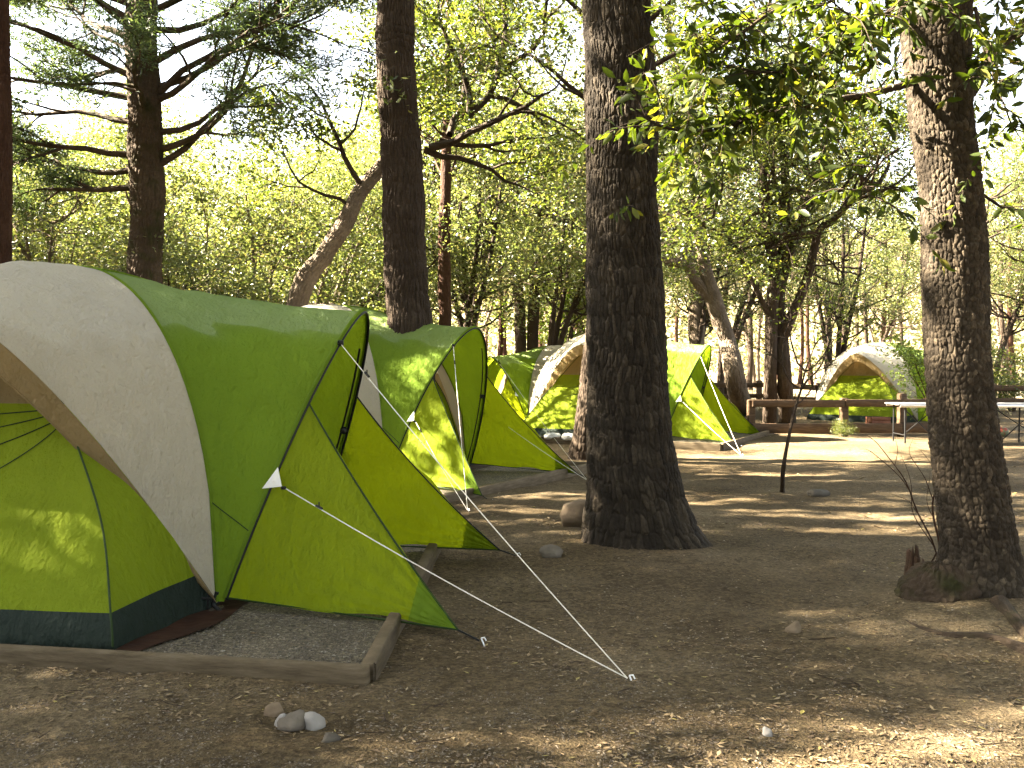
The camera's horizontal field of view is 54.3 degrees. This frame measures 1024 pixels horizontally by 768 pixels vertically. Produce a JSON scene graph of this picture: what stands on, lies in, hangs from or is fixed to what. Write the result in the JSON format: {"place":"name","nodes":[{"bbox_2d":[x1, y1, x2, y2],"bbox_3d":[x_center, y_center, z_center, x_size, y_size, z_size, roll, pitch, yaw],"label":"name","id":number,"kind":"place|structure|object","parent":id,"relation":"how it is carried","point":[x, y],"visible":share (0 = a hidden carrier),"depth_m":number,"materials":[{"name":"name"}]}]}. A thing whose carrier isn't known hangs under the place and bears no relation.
{"place":"outdoors","nodes":[
{"label":"outdoors","id":0,"kind":"place"},
{"bbox_2d":[0,408,1023,767],"bbox_3d":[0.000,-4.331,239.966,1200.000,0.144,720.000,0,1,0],"label":"ground","id":1,"kind":"structure","parent":0,"point":[840,468],"depth_m":5.25,"materials":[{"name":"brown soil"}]},
{"bbox_2d":[0,0,12,263],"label":"pine tree","id":2,"kind":"object","parent":1,"relation":"on","point":[6,170],"visible":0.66,"depth_m":9.39,"materials":[{"name":"brown plant"}]},
{"bbox_2d":[12,121,90,260],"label":"scrub oak","id":3,"kind":"object","parent":1,"relation":"on","point":[35,222],"visible":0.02,"depth_m":18.70,"materials":[{"name":"green plant"}]},
{"bbox_2d":[13,96,111,267],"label":"young oak","id":4,"kind":"object","parent":1,"relation":"on","point":[52,135],"visible":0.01,"depth_m":25.08,"materials":[{"name":"green plant"}]},
{"bbox_2d":[12,134,119,268],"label":"scrub oak","id":5,"kind":"object","parent":1,"relation":"on","point":[64,228],"visible":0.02,"depth_m":20.53,"materials":[{"name":"green plant"}]},
{"bbox_2d":[12,116,201,289],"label":"scrub oak","id":6,"kind":"object","parent":1,"relation":"on","point":[44,232],"visible":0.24,"depth_m":15.65,"materials":[{"name":"green plant"}]},
{"bbox_2d":[12,102,205,284],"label":"scrub oak","id":7,"kind":"object","parent":1,"relation":"on","point":[106,210],"visible":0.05,"depth_m":20.80,"materials":[{"name":"green plant"}]},
{"bbox_2d":[45,75,232,284],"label":"young oak","id":8,"kind":"object","parent":1,"relation":"on","point":[79,122],"visible":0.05,"depth_m":31.65,"materials":[{"name":"green plant"}]},
{"bbox_2d":[71,129,226,291],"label":"young oak","id":9,"kind":"object","parent":1,"relation":"on","point":[126,198],"visible":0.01,"depth_m":25.69,"materials":[{"name":"green plant"}]},
{"bbox_2d":[13,182,307,304],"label":"scrub oak","id":10,"kind":"object","parent":1,"relation":"on","point":[182,261],"visible":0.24,"depth_m":15.18,"materials":[{"name":"green plant"}]},
{"bbox_2d":[48,89,369,304],"bbox_3d":[-5.232,-1.892,17.680,5.331,6.328,4.977,-1,2,-37],"label":"scrub oak","id":11,"kind":"object","parent":1,"relation":"on","point":[185,179],"visible":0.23,"depth_m":17.45,"materials":[{"name":"green plant"}]},
{"bbox_2d":[0,543,441,686],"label":"timber border","id":12,"kind":"object","parent":1,"relation":"on","point":[369,668],"visible":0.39,"depth_m":4.90,"materials":[{"name":"brown wood"}]},
{"bbox_2d":[9,0,452,283],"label":"conifer tree","id":13,"kind":"object","parent":1,"relation":"on","point":[145,95],"visible":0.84,"depth_m":13.74,"materials":[{"name":"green plant"}]},
{"bbox_2d":[165,163,316,289],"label":"young oak","id":14,"kind":"object","parent":1,"relation":"on","point":[219,211],"visible":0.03,"depth_m":50.28,"materials":[{"name":"green plant"}]},
{"bbox_2d":[181,133,341,296],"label":"young oak","id":15,"kind":"object","parent":1,"relation":"on","point":[217,174],"visible":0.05,"depth_m":28.87,"materials":[{"name":"green plant"}]},
{"bbox_2d":[264,702,283,716],"bbox_3d":[-1.026,1.420,4.306,0.087,0.100,0.071,0,1,-17],"label":"stone","id":16,"kind":"object","parent":1,"relation":"on","point":[274,709],"visible":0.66,"depth_m":4.28,"materials":[{"name":"stone"}]},
{"bbox_2d":[166,116,385,308],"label":"scrub oak","id":17,"kind":"object","parent":1,"relation":"on","point":[250,207],"visible":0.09,"depth_m":22.04,"materials":[{"name":"green plant"}]},
{"bbox_2d":[141,544,426,662],"bbox_3d":[-3.345,1.338,6.986,5.860,0.024,3.490,0,1,9],"label":"gravel pad","id":18,"kind":"object","parent":1,"relation":"on","point":[258,649],"visible":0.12,"depth_m":5.47,"materials":[{"name":"grey gravel"}]},
{"bbox_2d":[140,545,419,663],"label":"pad gravel stones","id":19,"kind":"object","parent":18,"relation":"on","point":[290,625],"visible":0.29,"depth_m":5.40,"materials":[{"name":"grey gravel"}]},
{"bbox_2d":[0,261,635,680],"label":"tent","id":20,"kind":"object","parent":18,"relation":"on","point":[174,463],"visible":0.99,"depth_m":5.96,"materials":[{"name":"green fabric"}]},
{"bbox_2d":[277,709,305,731],"bbox_3d":[-0.921,1.423,4.176,0.123,0.106,0.095,0,1,0],"label":"stone","id":21,"kind":"object","parent":1,"relation":"on","point":[294,721],"visible":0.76,"depth_m":4.15,"materials":[{"name":"grey stone"}]},
{"bbox_2d":[166,90,448,323],"bbox_3d":[-4.005,-1.993,19.284,4.977,6.457,5.331,1,2,21],"label":"scrub oak","id":22,"kind":"object","parent":1,"relation":"on","point":[344,288],"visible":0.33,"depth_m":18.92,"materials":[{"name":"green plant"}]},
{"bbox_2d":[304,711,325,730],"bbox_3d":[-0.834,1.428,4.199,0.099,0.115,0.103,0,1,0],"label":"stone","id":23,"kind":"object","parent":1,"relation":"on","point":[314,721],"visible":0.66,"depth_m":4.16,"materials":[{"name":"grey stone"}]},
{"bbox_2d":[321,732,340,742],"bbox_3d":[-0.733,1.440,4.056,0.077,0.047,0.077,0,1,0],"label":"stone","id":24,"kind":"object","parent":1,"relation":"on","point":[329,737],"visible":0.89,"depth_m":4.04,"materials":[{"name":"grey stone"}]},
{"bbox_2d":[234,105,454,320],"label":"young oak","id":25,"kind":"object","parent":1,"relation":"on","point":[357,134],"visible":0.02,"depth_m":34.40,"materials":[{"name":"green plant"}]},
{"bbox_2d":[263,111,474,313],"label":"young oak","id":26,"kind":"object","parent":1,"relation":"on","point":[366,156],"visible":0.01,"depth_m":28.82,"materials":[{"name":"green plant"}]},
{"bbox_2d":[246,137,492,326],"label":"scrub oak","id":27,"kind":"object","parent":1,"relation":"on","point":[381,286],"visible":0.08,"depth_m":22.83,"materials":[{"name":"green plant"}]},
{"bbox_2d":[356,0,437,380],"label":"oak tree","id":28,"kind":"object","parent":1,"relation":"on","point":[405,277],"visible":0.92,"depth_m":12.71,"materials":[{"name":"brown plant"}]},
{"bbox_2d":[295,83,505,322],"bbox_3d":[-3.623,-4.467,32.365,7.509,10.770,8.712,0,1,-7],"label":"young oak","id":29,"kind":"object","parent":1,"relation":"on","point":[371,123],"visible":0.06,"depth_m":31.22,"materials":[{"name":"green plant"}]},
{"bbox_2d":[279,32,575,326],"bbox_3d":[-1.600,-4.090,26.720,7.168,10.281,8.316,1,2,22],"label":"young oak","id":30,"kind":"object","parent":1,"relation":"on","point":[456,313],"visible":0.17,"depth_m":25.39,"materials":[{"name":"green plant"}]},
{"bbox_2d":[193,0,662,306],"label":"oak tree","id":31,"kind":"object","parent":1,"relation":"on","point":[312,269],"visible":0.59,"depth_m":15.48,"materials":[{"name":"green plant"}]},
{"bbox_2d":[309,0,560,392],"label":"oak tree","id":32,"kind":"object","parent":1,"relation":"on","point":[444,289],"visible":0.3,"depth_m":21.83,"materials":[{"name":"green plant"}]},
{"bbox_2d":[352,61,585,335],"bbox_3d":[-1.574,-3.576,25.249,7.524,9.302,6.485,1,2,43],"label":"young oak","id":33,"kind":"object","parent":1,"relation":"on","point":[468,307],"visible":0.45,"depth_m":24.44,"materials":[{"name":"green plant"}]},
{"bbox_2d":[429,123,528,308],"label":"thin tree","id":34,"kind":"object","parent":1,"relation":"on","point":[474,299],"visible":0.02,"depth_m":43.75,"materials":[{"name":"green plant"}]},
{"bbox_2d":[457,132,504,355],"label":"thin tree","id":35,"kind":"object","parent":1,"relation":"on","point":[501,339],"visible":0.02,"depth_m":35.90,"materials":[{"name":"green plant"}]},
{"bbox_2d":[452,174,530,337],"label":"young oak","id":36,"kind":"object","parent":1,"relation":"on","point":[487,314],"visible":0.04,"depth_m":48.29,"materials":[{"name":"green plant"}]},
{"bbox_2d":[438,465,571,493],"bbox_3d":[-2.245,1.174,13.682,5.390,0.027,4.018,1,2,29],"label":"gravel pad","id":37,"kind":"object","parent":1,"relation":"on","point":[487,475],"visible":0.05,"depth_m":13.12,"materials":[{"name":"grey gravel"}]},
{"bbox_2d":[301,304,585,511],"bbox_3d":[-1.702,0.170,13.204,5.267,2.499,4.025,1,2,29],"label":"tent","id":38,"kind":"object","parent":37,"relation":"on","point":[466,423],"visible":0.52,"depth_m":12.55,"materials":[{"name":"green fabric"}]},
{"bbox_2d":[426,0,584,353],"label":"oak tree","id":39,"kind":"object","parent":1,"relation":"on","point":[520,342],"visible":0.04,"depth_m":29.80,"materials":[{"name":"green plant"}]},
{"bbox_2d":[428,48,586,350],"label":"oak tree","id":40,"kind":"object","parent":1,"relation":"on","point":[532,331],"visible":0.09,"depth_m":29.54,"materials":[{"name":"green plant"}]},
{"bbox_2d":[492,193,525,382],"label":"thin tree","id":41,"kind":"object","parent":1,"relation":"on","point":[505,347],"depth_m":53.73,"materials":[{"name":"brown plant"}]},
{"bbox_2d":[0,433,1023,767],"bbox_3d":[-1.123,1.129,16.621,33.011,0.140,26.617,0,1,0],"label":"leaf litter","id":42,"kind":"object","parent":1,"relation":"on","point":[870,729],"visible":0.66,"depth_m":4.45,"materials":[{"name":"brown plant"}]},
{"bbox_2d":[443,460,586,502],"bbox_3d":[-2.245,1.195,13.683,5.575,0.160,4.175,1,2,29],"label":"timber border","id":43,"kind":"object","parent":1,"relation":"on","point":[532,480],"visible":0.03,"depth_m":12.24,"materials":[{"name":"brown wood"}]},
{"bbox_2d":[487,345,561,419],"bbox_3d":[0.508,0.057,25.671,4.303,2.115,3.274,-1,2,-32],"label":"tent","id":44,"kind":"object","parent":1,"relation":"on","point":[522,370],"visible":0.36,"depth_m":24.91,"materials":[{"name":"green fabric"}]},
{"bbox_2d":[28,513,1023,767],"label":"fallen twigs","id":45,"kind":"object","parent":1,"relation":"on","point":[618,695],"visible":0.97,"depth_m":4.24,"materials":[{"name":"brown wood"}]},
{"bbox_2d":[479,229,586,345],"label":"bright sapling","id":46,"kind":"object","parent":1,"relation":"on","point":[570,331],"visible":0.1,"depth_m":31.46,"materials":[{"name":"green plant"}]},
{"bbox_2d":[501,205,585,353],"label":"bright sapling","id":47,"kind":"object","parent":1,"relation":"on","point":[581,329],"visible":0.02,"depth_m":33.43,"materials":[{"name":"green plant"}]},
{"bbox_2d":[504,164,586,340],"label":"young oak","id":48,"kind":"object","parent":1,"relation":"on","point":[548,313],"depth_m":37.80,"materials":[{"name":"green plant"}]},
{"bbox_2d":[539,544,562,557],"bbox_3d":[0.315,1.333,7.886,0.199,0.140,0.157,1,2,25],"label":"stone","id":49,"kind":"object","parent":1,"relation":"on","point":[550,551],"visible":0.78,"depth_m":7.83,"materials":[{"name":"grey stone"}]},
{"bbox_2d":[475,117,667,339],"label":"young oak","id":50,"kind":"object","parent":1,"relation":"on","point":[541,290],"visible":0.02,"depth_m":37.88,"materials":[{"name":"green plant"}]},
{"bbox_2d":[560,499,585,526],"bbox_3d":[0.660,1.223,9.299,0.462,0.325,0.375,-1,2,-40],"label":"boulder","id":51,"kind":"object","parent":1,"relation":"on","point":[571,514],"visible":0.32,"depth_m":9.14,"materials":[{"name":"beige stone"}]},
{"bbox_2d":[462,92,687,345],"bbox_3d":[1.667,-3.915,29.351,6.826,9.791,7.920,1,2,41],"label":"young oak","id":52,"kind":"object","parent":1,"relation":"on","point":[554,327],"visible":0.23,"depth_m":29.22,"materials":[{"name":"green plant"}]},
{"bbox_2d":[487,61,722,329],"bbox_3d":[3.492,-4.978,33.757,8.192,11.750,9.504,1,2,27],"label":"young oak","id":53,"kind":"object","parent":1,"relation":"on","point":[575,225],"visible":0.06,"depth_m":32.67,"materials":[{"name":"green plant"}]},
{"bbox_2d":[223,219,1023,378],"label":"distant wood","id":54,"kind":"object","parent":1,"relation":"on","point":[683,335],"visible":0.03,"depth_m":85.67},
{"bbox_2d":[581,0,712,549],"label":"oak tree","id":55,"kind":"object","parent":1,"relation":"on","point":[636,497],"visible":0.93,"depth_m":8.20,"materials":[{"name":"plant"}]},
{"bbox_2d":[446,0,853,460],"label":"oak tree","id":56,"kind":"object","parent":1,"relation":"on","point":[577,448],"visible":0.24,"depth_m":15.21,"materials":[{"name":"green plant"}]},
{"bbox_2d":[540,430,773,450],"bbox_3d":[2.114,1.032,20.359,5.525,0.160,4.175,1,2,27],"label":"timber border","id":57,"kind":"object","parent":1,"relation":"on","point":[722,446],"visible":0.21,"depth_m":17.62,"materials":[{"name":"brown wood"}]},
{"bbox_2d":[524,1,807,344],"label":"oak tree","id":58,"kind":"object","parent":1,"relation":"on","point":[694,316],"visible":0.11,"depth_m":27.75,"materials":[{"name":"green plant"}]},
{"bbox_2d":[665,213,686,317],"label":"young oak","id":59,"kind":"object","parent":1,"relation":"on","point":[673,303],"visible":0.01,"depth_m":55.48,"materials":[{"name":"green plant"}]},
{"bbox_2d":[665,184,701,341],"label":"thin tree","id":60,"kind":"object","parent":1,"relation":"on","point":[676,321],"visible":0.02,"depth_m":59.71,"materials":[{"name":"brown plant"}]},
{"bbox_2d":[511,0,867,415],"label":"oak tree","id":61,"kind":"object","parent":1,"relation":"on","point":[707,288],"visible":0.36,"depth_m":24.29,"materials":[{"name":"green plant"}]},
{"bbox_2d":[672,431,750,442],"bbox_3d":[2.114,1.013,20.359,5.341,0.024,4.018,1,2,27],"label":"gravel pad","id":62,"kind":"object","parent":1,"relation":"on","point":[735,436],"visible":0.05,"depth_m":18.89,"materials":[{"name":"grey gravel"}]},
{"bbox_2d":[542,433,561,438],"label":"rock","id":63,"kind":"object","parent":62,"relation":"on","point":[547,436],"visible":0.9,"depth_m":18.72,"materials":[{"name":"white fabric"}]},
{"bbox_2d":[560,433,572,439],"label":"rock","id":64,"kind":"object","parent":62,"relation":"on","point":[566,436],"visible":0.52,"depth_m":18.52,"materials":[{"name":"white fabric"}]},
{"bbox_2d":[524,334,767,454],"bbox_3d":[2.538,0.087,19.380,5.208,2.331,4.827,1,2,27],"label":"tent","id":65,"kind":"object","parent":62,"relation":"on","point":[702,406],"visible":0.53,"depth_m":19.32,"materials":[{"name":"green fabric"}]},
{"bbox_2d":[657,150,820,347],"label":"young oak","id":66,"kind":"object","parent":1,"relation":"on","point":[681,292],"visible":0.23,"depth_m":27.85,"materials":[{"name":"green plant"}]},
{"bbox_2d":[719,181,764,389],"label":"thin tree","id":67,"kind":"object","parent":1,"relation":"on","point":[749,377],"visible":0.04,"depth_m":49.86,"materials":[{"name":"green plant"}]},
{"bbox_2d":[663,185,832,388],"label":"young oak","id":68,"kind":"object","parent":1,"relation":"on","point":[756,374],"visible":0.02,"depth_m":51.74,"materials":[{"name":"green plant"}]},
{"bbox_2d":[762,726,772,736],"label":"stone","id":69,"kind":"object","parent":1,"relation":"on","point":[766,732],"visible":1,"depth_m":4.09,"materials":[{"name":"white stone"}]},
{"bbox_2d":[660,114,892,399],"bbox_3d":[8.180,-5.019,35.415,9.504,11.750,8.192,-1,1,-20],"label":"young oak","id":70,"kind":"object","parent":1,"relation":"on","point":[720,377],"visible":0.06,"depth_m":35.74,"materials":[{"name":"green plant"}]},
{"bbox_2d":[557,0,1023,654],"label":"oak tree","id":71,"kind":"object","parent":1,"relation":"on","point":[943,80],"visible":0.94,"depth_m":6.20,"materials":[{"name":"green plant"}]},
{"bbox_2d":[785,621,801,632],"bbox_3d":[1.611,1.404,5.723,0.096,0.096,0.077,0,1,0],"label":"stone","id":72,"kind":"object","parent":1,"relation":"on","point":[794,627],"visible":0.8,"depth_m":5.71,"materials":[{"name":"beige stone"}]},
{"bbox_2d":[573,0,1017,423],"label":"oak tree","id":73,"kind":"object","parent":1,"relation":"on","point":[779,264],"visible":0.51,"depth_m":20.39,"materials":[{"name":"green plant"}]},
{"bbox_2d":[735,235,877,492],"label":"sapling","id":74,"kind":"object","parent":1,"relation":"on","point":[783,465],"visible":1,"depth_m":11.46,"materials":[{"name":"green plant"}]},
{"bbox_2d":[773,199,845,383],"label":"thin tree","id":75,"kind":"object","parent":1,"relation":"on","point":[807,338],"visible":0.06,"depth_m":61.90,"materials":[{"name":"brown plant"}]},
{"bbox_2d":[787,228,838,383],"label":"thin tree","id":76,"kind":"object","parent":1,"relation":"on","point":[799,381],"visible":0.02,"depth_m":55.94,"materials":[{"name":"brown plant"}]},
{"bbox_2d":[807,489,829,496],"bbox_3d":[3.500,1.266,11.477,0.254,0.127,0.218,-1,2,-39],"label":"stone","id":77,"kind":"object","parent":1,"relation":"on","point":[817,492],"visible":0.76,"depth_m":11.40,"materials":[{"name":"grey stone"}]},
{"bbox_2d":[725,125,920,369],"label":"young oak","id":78,"kind":"object","parent":1,"relation":"on","point":[864,232],"visible":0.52,"depth_m":29.64,"materials":[{"name":"green plant"}]},
{"bbox_2d":[772,128,892,372],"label":"thin tree","id":79,"kind":"object","parent":1,"relation":"on","point":[829,333],"visible":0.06,"depth_m":36.89,"materials":[{"name":"green plant"}]},
{"bbox_2d":[747,393,927,436],"bbox_3d":[7.291,0.719,20.466,4.878,1.060,0.282,0,1,2],"label":"rail fence","id":80,"kind":"object","parent":1,"relation":"on","point":[843,404],"visible":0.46,"depth_m":20.41,"materials":[{"name":"brown wood"}]},
{"bbox_2d":[829,417,856,436],"bbox_3d":[6.630,0.899,19.950,0.605,0.500,0.776,1,2,24],"label":"shrub","id":81,"kind":"object","parent":1,"relation":"on","point":[841,430],"visible":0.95,"depth_m":20.02,"materials":[{"name":"green plant"}]},
{"bbox_2d":[801,131,913,349],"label":"thin tree","id":82,"kind":"object","parent":1,"relation":"on","point":[848,264],"visible":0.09,"depth_m":47.74,"materials":[{"name":"green plant"}]},
{"bbox_2d":[794,172,922,342],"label":"young oak","id":83,"kind":"object","parent":1,"relation":"on","point":[890,325],"visible":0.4,"depth_m":42.78,"materials":[{"name":"green plant"}]},
{"bbox_2d":[828,215,897,345],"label":"thin tree","id":84,"kind":"object","parent":1,"relation":"on","point":[856,332],"visible":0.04,"depth_m":74.81,"materials":[{"name":"green plant"}]},
{"bbox_2d":[807,342,927,422],"bbox_3d":[10.262,0.036,26.148,4.645,2.283,3.534,1,2,42],"label":"tent","id":85,"kind":"object","parent":1,"relation":"on","point":[857,372],"visible":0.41,"depth_m":25.62,"materials":[{"name":"beige fabric"}]},
{"bbox_2d":[714,379,1020,416],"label":"dry grass","id":86,"kind":"structure","parent":1,"relation":"on","point":[813,395],"depth_m":41.76,"materials":[{"name":"beige plant"}]},
{"bbox_2d":[715,380,1023,401],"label":"rail fence","id":87,"kind":"object","parent":1,"relation":"on","point":[758,385],"visible":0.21,"depth_m":29.78,"materials":[{"name":"brown wood"}]},
{"bbox_2d":[821,212,921,342],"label":"young oak","id":88,"kind":"object","parent":1,"relation":"on","point":[872,337],"visible":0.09,"depth_m":68.20,"materials":[{"name":"green plant"}]},
{"bbox_2d":[832,158,918,340],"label":"thin tree","id":89,"kind":"object","parent":1,"relation":"on","point":[883,318],"visible":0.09,"depth_m":47.67,"materials":[{"name":"green plant"}]},
{"bbox_2d":[856,216,920,344],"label":"thin tree","id":90,"kind":"object","parent":1,"relation":"on","point":[901,325],"visible":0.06,"depth_m":61.87,"materials":[{"name":"green plant"}]},
{"bbox_2d":[866,435,938,561],"bbox_3d":[2.783,0.882,7.121,0.570,1.029,0.148,0,1,4],"label":"bare shrub","id":91,"kind":"object","parent":1,"relation":"on","point":[932,514],"visible":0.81,"depth_m":7.11,"materials":[{"name":"brown plant"}]},
{"bbox_2d":[904,545,923,574],"bbox_3d":[2.760,1.265,6.854,0.166,0.334,0.113,0,1,16],"label":"tree stump","id":92,"kind":"object","parent":1,"relation":"on","point":[912,558],"visible":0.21,"depth_m":6.84,"materials":[{"name":"brown wood"}]},
{"bbox_2d":[875,326,1007,413],"bbox_3d":[9.808,-0.106,22.757,2.784,2.436,2.136,1,2,25],"label":"shrub","id":93,"kind":"object","parent":1,"relation":"on","point":[907,357],"visible":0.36,"depth_m":22.97,"materials":[{"name":"green plant"}]},
{"bbox_2d":[873,112,1023,380],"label":"young oak","id":94,"kind":"object","parent":1,"relation":"on","point":[1019,288],"visible":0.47,"depth_m":30.81,"materials":[{"name":"green plant"}]},
{"bbox_2d":[885,402,1023,443],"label":"folding table","id":95,"kind":"object","parent":1,"relation":"on","point":[923,404],"visible":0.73,"depth_m":18.44,"materials":[{"name":"plastic"}]},
{"bbox_2d":[906,211,1023,378],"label":"young oak","id":96,"kind":"object","parent":1,"relation":"on","point":[997,322],"visible":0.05,"depth_m":56.51,"materials":[{"name":"green plant"}]},
{"bbox_2d":[979,97,1022,393],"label":"thin tree","id":97,"kind":"object","parent":1,"relation":"on","point":[1010,341],"visible":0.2,"depth_m":43.98,"materials":[{"name":"green plant"}]},
{"bbox_2d":[981,130,1023,319],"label":"young oak","id":98,"kind":"object","parent":1,"relation":"on","point":[1013,272],"visible":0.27,"depth_m":33.58,"materials":[{"name":"green plant"}]},
{"bbox_2d":[984,174,1023,374],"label":"thin tree","id":99,"kind":"object","parent":1,"relation":"on","point":[1002,325],"visible":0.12,"depth_m":49.88,"materials":[{"name":"green plant"}]},
{"bbox_2d":[1000,427,1008,436],"bbox_3d":[9.897,0.967,20.134,0.209,0.206,0.203,17,21,-11],"label":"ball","id":100,"kind":"object","parent":1,"relation":"on","point":[1004,431],"visible":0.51,"depth_m":20.06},
{"bbox_2d":[992,338,1023,410],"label":"shrub","id":101,"kind":"object","parent":1,"relation":"on","point":[1003,380],"visible":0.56,"depth_m":29.62,"materials":[{"name":"green plant"}]},
{"bbox_2d":[10,0,1023,249],"label":"sky","id":102,"kind":"structure","parent":0,"point":[167,68],"materials":[{"name":"white"}]},
{"bbox_2d":[201,231,1023,374],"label":"hillside","id":103,"kind":"structure","parent":0,"point":[816,353],"depth_m":137.97,"materials":[{"name":"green plant"}]},
{"bbox_2d":[708,375,1023,409],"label":"clearing","id":104,"kind":"structure","parent":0,"point":[713,377],"depth_m":47.80,"materials":[{"name":"beige soil"}]},
{"bbox_2d":[866,417,890,422],"bbox_3d":[8.680,0.875,23.689,0.460,0.190,0.340,0,1,-6],"label":"wooden box","id":105,"kind":"object","parent":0,"point":[878,419],"visible":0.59,"depth_m":23.53,"materials":[{"name":"red wood"}]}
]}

